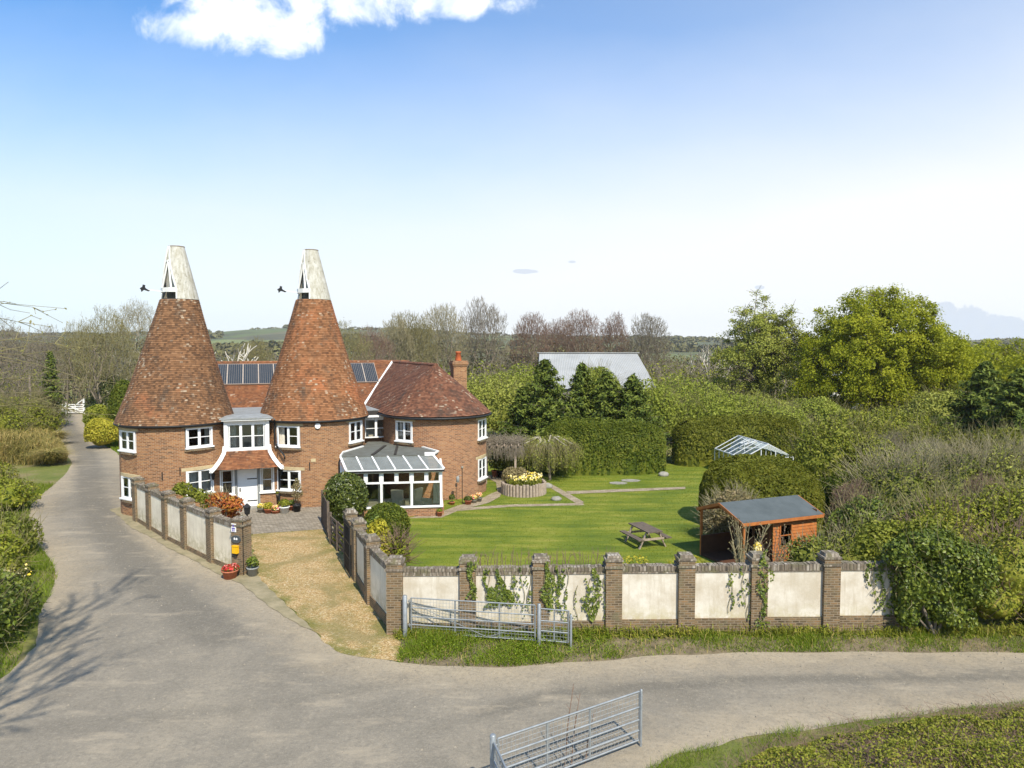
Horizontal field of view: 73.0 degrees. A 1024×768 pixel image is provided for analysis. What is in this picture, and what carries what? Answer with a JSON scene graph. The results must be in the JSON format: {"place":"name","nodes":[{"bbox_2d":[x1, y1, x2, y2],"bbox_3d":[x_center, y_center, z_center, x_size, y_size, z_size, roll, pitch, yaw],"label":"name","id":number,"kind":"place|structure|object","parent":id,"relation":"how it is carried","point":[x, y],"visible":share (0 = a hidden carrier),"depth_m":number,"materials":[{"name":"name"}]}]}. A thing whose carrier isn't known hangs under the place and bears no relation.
{"place":"outdoors","nodes":[
{"label":"outdoors","id":0,"kind":"place"},
{"bbox_2d":[4,456,66,465],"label":"bank","id":1,"kind":"structure","parent":0,"point":[35,463],"depth_m":52.25,"materials":[{"name":"green plant"}]},
{"bbox_2d":[0,382,71,431],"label":"roadside bush","id":2,"kind":"object","parent":1,"relation":"on","point":[47,419],"visible":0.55,"depth_m":64.11,"materials":[{"name":"green plant"}]},
{"bbox_2d":[0,424,73,465],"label":"long grass","id":3,"kind":"structure","parent":0,"point":[31,438],"depth_m":53.65,"materials":[{"name":"yellow plant"}]},
{"bbox_2d":[235,506,333,533],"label":"forecourt","id":4,"kind":"structure","parent":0,"point":[306,518],"depth_m":34.93,"materials":[{"name":"beige gravel"}]},
{"bbox_2d":[195,483,251,518],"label":"flame shrub","id":5,"kind":"object","parent":4,"relation":"on","point":[229,505],"visible":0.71,"depth_m":31.32,"materials":[{"name":"orange plant"}]},
{"bbox_2d":[251,529,401,661],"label":"drive","id":6,"kind":"structure","parent":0,"point":[304,574],"depth_m":25.03,"materials":[{"name":"beige gravel"}]},
{"bbox_2d":[1,328,1002,364],"bbox_3d":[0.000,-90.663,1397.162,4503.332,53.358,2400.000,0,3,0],"label":"hills","id":7,"kind":"structure","parent":0,"point":[267,335],"depth_m":1017.91,"materials":[{"name":"green plant"}]},
{"bbox_2d":[0,324,1023,359],"bbox_3d":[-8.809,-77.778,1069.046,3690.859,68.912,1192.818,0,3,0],"label":"distant woods","id":8,"kind":"object","parent":7,"relation":"on","point":[683,343],"visible":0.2,"depth_m":786.61,"materials":[{"name":"green plant"}]},
{"bbox_2d":[0,411,1023,767],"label":"lane","id":9,"kind":"structure","parent":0,"point":[278,671],"depth_m":17.91,"materials":[{"name":"grey asphalt"}]},
{"bbox_2d":[110,507,312,629],"bbox_3d":[-13.642,7.197,29.992,1.703,0.001,22.645,-3,4,-45],"label":"kerb strip","id":10,"kind":"object","parent":9,"relation":"on","point":[258,587],"visible":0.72,"depth_m":26.18,"materials":[{"name":"beige concrete"}]},
{"bbox_2d":[490,733,495,767],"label":"gate post","id":11,"kind":"object","parent":9,"relation":"on","point":[492,737],"visible":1,"depth_m":13.29,"materials":[{"name":"metal"}]},
{"bbox_2d":[496,690,639,767],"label":"field gate","id":12,"kind":"structure","parent":11,"relation":"attached to","point":[548,747],"depth_m":14.35,"materials":[{"name":"metal"}]},
{"bbox_2d":[0,483,1022,765],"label":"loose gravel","id":13,"kind":"structure","parent":9,"relation":"on","point":[416,665],"depth_m":19.18,"materials":[{"name":"grey gravel"}]},
{"bbox_2d":[0,362,1023,762],"bbox_3d":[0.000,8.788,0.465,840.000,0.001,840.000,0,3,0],"label":"ground","id":14,"kind":"structure","parent":0,"point":[48,474],"depth_m":32.42,"materials":[{"name":"green plant"}]},
{"bbox_2d":[0,511,43,575],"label":"verge bush","id":15,"kind":"object","parent":14,"relation":"on","point":[11,549],"visible":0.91,"depth_m":25.69,"materials":[{"name":"green plant"}]},
{"bbox_2d":[0,466,43,510],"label":"verge bush","id":16,"kind":"object","parent":14,"relation":"on","point":[15,493],"visible":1,"depth_m":36.73,"materials":[{"name":"green plant"}]},
{"bbox_2d":[0,572,44,656],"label":"verge bush","id":17,"kind":"object","parent":14,"relation":"on","point":[6,628],"visible":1,"depth_m":20.21,"materials":[{"name":"green plant"}]},
{"bbox_2d":[0,315,46,399],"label":"bare tree","id":18,"kind":"object","parent":14,"relation":"on","point":[11,356],"visible":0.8,"depth_m":67.41,"materials":[{"name":"grey plant"}]},
{"bbox_2d":[0,500,47,551],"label":"verge bush","id":19,"kind":"object","parent":14,"relation":"on","point":[11,521],"visible":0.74,"depth_m":29.26,"materials":[{"name":"green plant"}]},
{"bbox_2d":[0,387,49,431],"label":"roadside bush","id":20,"kind":"object","parent":14,"relation":"on","point":[8,420],"visible":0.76,"depth_m":58.52,"materials":[{"name":"green plant"}]},
{"bbox_2d":[0,554,53,624],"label":"verge bush","id":21,"kind":"object","parent":14,"relation":"on","point":[24,597],"visible":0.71,"depth_m":21.56,"materials":[{"name":"green plant"}]},
{"bbox_2d":[0,481,62,676],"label":"bank grass","id":22,"kind":"structure","parent":14,"relation":"on","point":[44,565],"depth_m":26.45,"materials":[{"name":"green plant"}]},
{"bbox_2d":[0,326,66,397],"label":"bare tree","id":23,"kind":"object","parent":14,"relation":"on","point":[30,346],"visible":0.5,"depth_m":80.20,"materials":[{"name":"brown plant"}]},
{"bbox_2d":[36,350,72,423],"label":"conifer","id":24,"kind":"object","parent":14,"relation":"on","point":[51,364],"visible":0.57,"depth_m":75.90,"materials":[{"name":"green plant"}]},
{"bbox_2d":[0,282,120,426],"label":"bare tree","id":25,"kind":"object","parent":14,"relation":"on","point":[22,379],"visible":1,"depth_m":12.55,"materials":[{"name":"brown plant"}]},
{"bbox_2d":[54,320,105,409],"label":"bare tree","id":26,"kind":"object","parent":14,"relation":"on","point":[72,354],"visible":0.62,"depth_m":95.21,"materials":[{"name":"brown plant"}]},
{"bbox_2d":[83,417,118,447],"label":"yellow bush","id":27,"kind":"object","parent":14,"relation":"on","point":[100,431],"visible":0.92,"depth_m":59.61,"materials":[{"name":"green plant"}]},
{"bbox_2d":[68,305,140,405],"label":"bare tree","id":28,"kind":"object","parent":14,"relation":"on","point":[98,398],"visible":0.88,"depth_m":67.36,"materials":[{"name":"grey plant"}]},
{"bbox_2d":[98,295,153,379],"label":"bare tree","id":29,"kind":"object","parent":14,"relation":"on","point":[128,319],"visible":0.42,"depth_m":73.16,"materials":[{"name":"brown plant"}]},
{"bbox_2d":[130,476,252,574],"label":"garden wall","id":30,"kind":"structure","parent":14,"relation":"on","point":[188,524],"depth_m":29.68,"materials":[{"name":"paint"}]},
{"bbox_2d":[113,245,491,517],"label":"oast house","id":31,"kind":"structure","parent":14,"relation":"on","point":[313,409],"depth_m":38.21,"materials":[{"name":"brick"}]},
{"bbox_2d":[227,423,265,449],"bbox_3d":[-14.426,2.817,37.651,1.980,1.380,0.290,-1,3,-20],"label":"window","id":32,"kind":"structure","parent":31,"relation":"in","point":[261,427],"depth_m":37.56,"materials":[{"name":"white paint"}]},
{"bbox_2d":[237,469,257,506],"bbox_3d":[-14.462,5.731,37.845,1.020,2.160,0.140,-1,3,-20],"label":"door","id":33,"kind":"structure","parent":31,"relation":"in","point":[246,478],"depth_m":37.86,"materials":[{"name":"white paint"}]},
{"bbox_2d":[338,320,375,359],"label":"bare tree","id":34,"kind":"object","parent":14,"relation":"on","point":[360,346],"visible":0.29,"depth_m":71.63,"materials":[{"name":"brown plant"}]},
{"bbox_2d":[342,508,387,625],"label":"garden wall","id":35,"kind":"structure","parent":14,"relation":"on","point":[369,556],"depth_m":23.59,"materials":[{"name":"paint"}]},
{"bbox_2d":[355,325,398,359],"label":"bare tree","id":36,"kind":"object","parent":14,"relation":"on","point":[378,352],"visible":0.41,"depth_m":83.48,"materials":[{"name":"brown plant"}]},
{"bbox_2d":[375,310,418,361],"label":"bare tree","id":37,"kind":"object","parent":14,"relation":"on","point":[392,331],"visible":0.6,"depth_m":91.30,"materials":[{"name":"brown plant"}]},
{"bbox_2d":[0,357,800,412],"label":"scrub","id":38,"kind":"object","parent":14,"relation":"on","point":[697,373],"visible":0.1,"depth_m":87.93,"materials":[{"name":"green plant"}]},
{"bbox_2d":[385,312,442,366],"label":"bare tree","id":39,"kind":"object","parent":14,"relation":"on","point":[421,332],"visible":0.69,"depth_m":94.12,"materials":[{"name":"brown plant"}]},
{"bbox_2d":[416,303,470,371],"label":"bare tree","id":40,"kind":"object","parent":14,"relation":"on","point":[443,331],"visible":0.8,"depth_m":98.93,"materials":[{"name":"grey plant"}]},
{"bbox_2d":[455,295,512,374],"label":"bare tree","id":41,"kind":"object","parent":14,"relation":"on","point":[479,328],"visible":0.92,"depth_m":103.93,"materials":[{"name":"grey plant"}]},
{"bbox_2d":[467,366,528,435],"bbox_3d":[-1.240,1.935,60.431,9.892,7.425,9.500,-2,4,-35],"label":"willow","id":42,"kind":"object","parent":14,"relation":"on","point":[495,401],"visible":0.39,"depth_m":58.63,"materials":[{"name":"green plant"}]},
{"bbox_2d":[0,343,1016,409],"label":"woodland","id":43,"kind":"object","parent":14,"relation":"on","point":[680,358],"visible":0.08,"depth_m":112.72,"materials":[{"name":"green plant"}]},
{"bbox_2d":[491,385,539,458],"bbox_3d":[1.097,3.106,54.060,5.788,6.078,6.067,3,4,43],"label":"conifer","id":44,"kind":"object","parent":14,"relation":"on","point":[517,402],"visible":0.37,"depth_m":53.60,"materials":[{"name":"green plant"}]},
{"bbox_2d":[506,311,558,371],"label":"bare tree","id":45,"kind":"object","parent":14,"relation":"on","point":[535,328],"visible":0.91,"depth_m":110.97,"materials":[{"name":"brown plant"}]},
{"bbox_2d":[496,359,587,436],"bbox_3d":[2.482,2.081,53.726,8.748,8.134,8.060,1,3,14],"label":"conifer","id":46,"kind":"object","parent":14,"relation":"on","point":[545,392],"visible":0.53,"depth_m":52.77,"materials":[{"name":"green plant"}]},
{"bbox_2d":[554,308,604,351],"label":"bare tree","id":47,"kind":"object","parent":14,"relation":"on","point":[580,332],"visible":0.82,"depth_m":111.00,"materials":[{"name":"brown plant"}]},
{"bbox_2d":[561,361,602,418],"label":"conifer","id":48,"kind":"object","parent":14,"relation":"on","point":[581,392],"visible":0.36,"depth_m":54.08,"materials":[{"name":"green plant"}]},
{"bbox_2d":[537,352,655,412],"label":"barn","id":49,"kind":"structure","parent":14,"relation":"on","point":[626,364],"depth_m":80.60,"materials":[{"name":"grey metal"}]},
{"bbox_2d":[581,370,624,419],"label":"conifer","id":50,"kind":"object","parent":14,"relation":"on","point":[604,392],"visible":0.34,"depth_m":53.50,"materials":[{"name":"green plant"}]},
{"bbox_2d":[595,311,629,351],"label":"bare tree","id":51,"kind":"object","parent":14,"relation":"on","point":[618,324],"visible":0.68,"depth_m":115.24,"materials":[{"name":"brown plant"}]},
{"bbox_2d":[600,373,677,458],"bbox_3d":[9.592,2.703,53.309,6.824,7.231,7.031,-3,4,-44],"label":"conifer","id":52,"kind":"object","parent":14,"relation":"on","point":[634,399],"visible":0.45,"depth_m":52.52,"materials":[{"name":"green plant"}]},
{"bbox_2d":[385,550,911,634],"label":"garden wall","id":53,"kind":"structure","parent":14,"relation":"on","point":[831,588],"depth_m":21.31,"materials":[{"name":"paint"}]},
{"bbox_2d":[482,567,532,616],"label":"ivy","id":54,"kind":"object","parent":53,"relation":"attached to","point":[492,594],"visible":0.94,"depth_m":21.20,"materials":[{"name":"green plant"}]},
{"bbox_2d":[540,561,569,621],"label":"ivy","id":55,"kind":"object","parent":53,"relation":"attached to","point":[548,583],"visible":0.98,"depth_m":21.11,"materials":[{"name":"green plant"}]},
{"bbox_2d":[570,568,605,621],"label":"ivy","id":56,"kind":"object","parent":53,"relation":"attached to","point":[590,608],"visible":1,"depth_m":21.25,"materials":[{"name":"green plant"}]},
{"bbox_2d":[727,549,774,626],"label":"ivy","id":57,"kind":"object","parent":53,"relation":"attached to","point":[763,596],"visible":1,"depth_m":21.20,"materials":[{"name":"green plant"}]},
{"bbox_2d":[864,560,895,616],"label":"ivy","id":58,"kind":"object","parent":53,"relation":"attached to","point":[870,564],"visible":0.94,"depth_m":21.32,"materials":[{"name":"green plant"}]},
{"bbox_2d":[624,313,673,373],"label":"bare tree","id":59,"kind":"object","parent":14,"relation":"on","point":[655,327],"visible":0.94,"depth_m":109.17,"materials":[{"name":"grey plant"}]},
{"bbox_2d":[639,373,690,436],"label":"willow","id":60,"kind":"object","parent":14,"relation":"on","point":[672,414],"visible":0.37,"depth_m":60.71,"materials":[{"name":"green plant"}]},
{"bbox_2d":[650,361,737,437],"bbox_3d":[16.426,1.557,66.114,12.764,7.606,9.271,0,3,0],"label":"willow","id":61,"kind":"object","parent":14,"relation":"on","point":[683,387],"visible":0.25,"depth_m":64.75,"materials":[{"name":"green plant"}]},
{"bbox_2d":[691,476,760,534],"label":"shrub","id":62,"kind":"object","parent":14,"relation":"on","point":[716,520],"visible":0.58,"depth_m":31.23,"materials":[{"name":"plant"}]},
{"bbox_2d":[666,380,797,419],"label":"hedge","id":63,"kind":"object","parent":14,"relation":"on","point":[728,409],"visible":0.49,"depth_m":60.90,"materials":[{"name":"green plant"}]},
{"bbox_2d":[671,413,804,466],"bbox_3d":[17.058,4.168,52.720,10.108,3.866,4.100,0,3,0],"label":"clipped hedge","id":64,"kind":"object","parent":14,"relation":"on","point":[696,441],"visible":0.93,"depth_m":51.44,"materials":[{"name":"green plant"}]},
{"bbox_2d":[714,435,793,459],"bbox_3d":[16.586,5.034,47.751,3.560,2.505,4.456,0,3,-7],"label":"greenhouse","id":65,"kind":"object","parent":14,"relation":"on","point":[763,445],"visible":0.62,"depth_m":47.67,"materials":[{"name":"white metal"}]},
{"bbox_2d":[702,286,822,400],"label":"pale tree","id":66,"kind":"object","parent":14,"relation":"on","point":[780,347],"visible":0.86,"depth_m":75.43,"materials":[{"name":"green plant"}]},
{"bbox_2d":[740,352,782,400],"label":"ivy trunk growth","id":67,"kind":"object","parent":66,"relation":"attached to","point":[765,378],"visible":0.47,"depth_m":75.53,"materials":[{"name":"green plant"}]},
{"bbox_2d":[720,392,821,440],"bbox_3d":[22.210,3.154,60.406,8.222,5.109,9.790,-3,4,-42],"label":"willow","id":68,"kind":"object","parent":14,"relation":"on","point":[802,417],"visible":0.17,"depth_m":59.03,"materials":[{"name":"green plant"}]},
{"bbox_2d":[785,388,863,425],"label":"field bush","id":69,"kind":"object","parent":14,"relation":"on","point":[824,413],"visible":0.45,"depth_m":62.04,"materials":[{"name":"green plant"}]},
{"bbox_2d":[773,503,893,561],"bbox_3d":[12.234,5.924,26.122,5.709,3.103,3.256,0,3,0],"label":"shrub","id":70,"kind":"object","parent":14,"relation":"on","point":[805,550],"visible":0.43,"depth_m":25.65,"materials":[{"name":"green plant"}]},
{"bbox_2d":[783,412,910,481],"bbox_3d":[18.841,4.071,39.200,7.040,5.376,5.756,0,3,0],"label":"shrub","id":71,"kind":"object","parent":14,"relation":"on","point":[820,450],"visible":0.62,"depth_m":38.35,"materials":[{"name":"green plant"}]},
{"bbox_2d":[819,457,883,510],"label":"shrub","id":72,"kind":"object","parent":14,"relation":"on","point":[828,480],"visible":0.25,"depth_m":34.56,"materials":[{"name":"green plant"}]},
{"bbox_2d":[811,480,940,539],"bbox_3d":[14.931,5.560,27.509,6.218,3.660,3.796,1,3,22],"label":"shrub","id":73,"kind":"object","parent":14,"relation":"on","point":[871,508],"visible":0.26,"depth_m":27.53,"materials":[{"name":"green plant"}]},
{"bbox_2d":[775,282,983,414],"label":"tree","id":74,"kind":"object","parent":14,"relation":"on","point":[908,355],"visible":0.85,"depth_m":67.27,"materials":[{"name":"green plant"}]},
{"bbox_2d":[822,395,940,441],"bbox_3d":[32.308,3.253,60.400,11.315,4.819,7.642,0,3,0],"label":"field bush","id":75,"kind":"object","parent":14,"relation":"on","point":[900,418],"visible":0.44,"depth_m":59.16,"materials":[{"name":"green plant"}]},
{"bbox_2d":[817,425,1023,507],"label":"thicket","id":76,"kind":"object","parent":14,"relation":"on","point":[887,477],"visible":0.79,"depth_m":31.77,"materials":[{"name":"green plant"}]},
{"bbox_2d":[828,411,1023,457],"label":"thicket","id":77,"kind":"object","parent":14,"relation":"on","point":[911,432],"visible":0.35,"depth_m":47.57,"materials":[{"name":"green plant"}]},
{"bbox_2d":[894,381,963,432],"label":"field bush","id":78,"kind":"object","parent":14,"relation":"on","point":[936,407],"visible":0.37,"depth_m":62.47,"materials":[{"name":"green plant"}]},
{"bbox_2d":[868,427,1023,503],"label":"thicket","id":79,"kind":"object","parent":14,"relation":"on","point":[1018,456],"visible":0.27,"depth_m":32.77,"materials":[{"name":"green plant"}]},
{"bbox_2d":[887,464,1023,544],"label":"shrub","id":80,"kind":"object","parent":14,"relation":"on","point":[1002,510],"visible":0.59,"depth_m":25.65,"materials":[{"name":"green plant"}]},
{"bbox_2d":[930,361,1007,439],"bbox_3d":[39.191,2.115,57.209,8.359,8.105,8.812,1,3,15],"label":"conifer","id":81,"kind":"object","parent":14,"relation":"on","point":[983,384],"visible":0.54,"depth_m":56.83,"materials":[{"name":"green plant"}]},
{"bbox_2d":[949,338,1019,368],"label":"tree","id":82,"kind":"object","parent":14,"relation":"on","point":[989,343],"visible":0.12,"depth_m":85.96,"materials":[{"name":"green plant"}]},
{"bbox_2d":[958,367,1023,444],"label":"conifer","id":83,"kind":"object","parent":14,"relation":"on","point":[1011,406],"visible":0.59,"depth_m":51.94,"materials":[{"name":"green plant"}]},
{"bbox_2d":[0,0,1023,339],"label":"sky","id":84,"kind":"structure","parent":0,"point":[671,161],"materials":[{"name":"blue"}]},
{"bbox_2d":[321,464,920,616],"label":"lawn","id":85,"kind":"structure","parent":0,"point":[559,527],"depth_m":34.21,"materials":[{"name":"green plant"}]},
{"bbox_2d":[322,471,368,520],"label":"evergreen bush","id":86,"kind":"object","parent":85,"relation":"on","point":[343,490],"visible":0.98,"depth_m":33.65,"materials":[{"name":"green plant"}]},
{"bbox_2d":[364,502,410,537],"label":"evergreen bush","id":87,"kind":"object","parent":85,"relation":"on","point":[390,513],"visible":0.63,"depth_m":29.89,"materials":[{"name":"green plant"}]},
{"bbox_2d":[375,522,426,563],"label":"shrub","id":88,"kind":"object","parent":85,"relation":"on","point":[399,549],"visible":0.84,"depth_m":26.68,"materials":[{"name":"green plant"}]},
{"bbox_2d":[486,428,530,483],"bbox_3d":[-0.927,4.610,45.417,4.593,3.598,3.833,0,3,0],"label":"pergola","id":89,"kind":"object","parent":85,"relation":"on","point":[499,441],"visible":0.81,"depth_m":44.53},
{"bbox_2d":[501,467,545,497],"bbox_3d":[0.699,5.871,41.850,2.772,1.658,2.750,0,3,0],"label":"flower bed","id":90,"kind":"object","parent":85,"relation":"on","point":[515,481],"visible":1,"depth_m":41.16,"materials":[{"name":"beige wood"}]},
{"bbox_2d":[488,444,570,472],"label":"dark shrub","id":91,"kind":"object","parent":85,"relation":"on","point":[500,461],"visible":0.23,"depth_m":46.37,"materials":[{"name":"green plant"}]},
{"bbox_2d":[508,432,586,479],"bbox_3d":[2.166,4.758,45.961,5.510,3.264,3.797,0,3,0],"label":"weeping tree","id":92,"kind":"object","parent":85,"relation":"on","point":[563,449],"visible":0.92,"depth_m":45.10,"materials":[{"name":"green plant"}]},
{"bbox_2d":[543,417,666,475],"bbox_3d":[6.531,4.312,48.688,8.929,3.922,2.958,0,3,-5],"label":"clipped hedge","id":93,"kind":"object","parent":85,"relation":"on","point":[625,446],"visible":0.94,"depth_m":47.63,"materials":[{"name":"green plant"}]},
{"bbox_2d":[728,516,771,562],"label":"budding shrub","id":94,"kind":"object","parent":85,"relation":"on","point":[741,558],"visible":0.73,"depth_m":23.94,"materials":[{"name":"brown plant"}]},
{"bbox_2d":[696,495,824,562],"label":"summerhouse","id":95,"kind":"structure","parent":85,"relation":"on","point":[794,513],"depth_m":28.16,"materials":[{"name":"wood"}]},
{"bbox_2d":[697,453,825,531],"bbox_3d":[12.398,5.272,34.507,6.152,3.501,4.066,0,3,0],"label":"clipped hedge","id":96,"kind":"object","parent":85,"relation":"on","point":[777,475],"visible":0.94,"depth_m":33.32,"materials":[{"name":"green plant"}]},
{"bbox_2d":[850,516,955,560],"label":"shrub","id":97,"kind":"object","parent":85,"relation":"on","point":[883,532],"visible":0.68,"depth_m":22.46,"materials":[{"name":"green plant"}]},
{"bbox_2d":[392,618,1023,666],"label":"verge","id":98,"kind":"structure","parent":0,"point":[847,646],"depth_m":20.24,"materials":[{"name":"green plant"}]},
{"bbox_2d":[408,597,535,640],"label":"field gate","id":99,"kind":"structure","parent":98,"relation":"on","point":[410,601],"depth_m":20.79,"materials":[{"name":"metal"}]},
{"bbox_2d":[393,619,1023,641],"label":"wall foot weeds","id":100,"kind":"object","parent":98,"relation":"on","point":[1004,630],"depth_m":21.09,"materials":[{"name":"green plant"}]},
{"bbox_2d":[873,514,1017,634],"bbox_3d":[13.092,5.797,21.078,3.892,3.863,2.451,0,3,0],"label":"ivy thicket","id":101,"kind":"object","parent":98,"relation":"on","point":[946,574],"visible":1,"depth_m":20.74,"materials":[{"name":"green plant"}]},
{"bbox_2d":[642,698,1023,767],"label":"bank","id":102,"kind":"structure","parent":0,"point":[735,744],"depth_m":15.16,"materials":[{"name":"green plant"}]},
{"bbox_2d":[695,685,1023,767],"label":"bramble patch","id":103,"kind":"object","parent":102,"relation":"on","point":[909,728],"visible":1,"depth_m":14.34,"materials":[{"name":"green plant"}]},
{"bbox_2d":[758,715,1023,767],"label":"bramble mound","id":104,"kind":"object","parent":102,"relation":"on","point":[925,755],"visible":0.19,"depth_m":14.41,"materials":[{"name":"plant"}]},
{"bbox_2d":[894,490,1023,619],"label":"bramble bank","id":105,"kind":"structure","parent":0,"point":[1008,552],"depth_m":21.78,"materials":[{"name":"green plant"}]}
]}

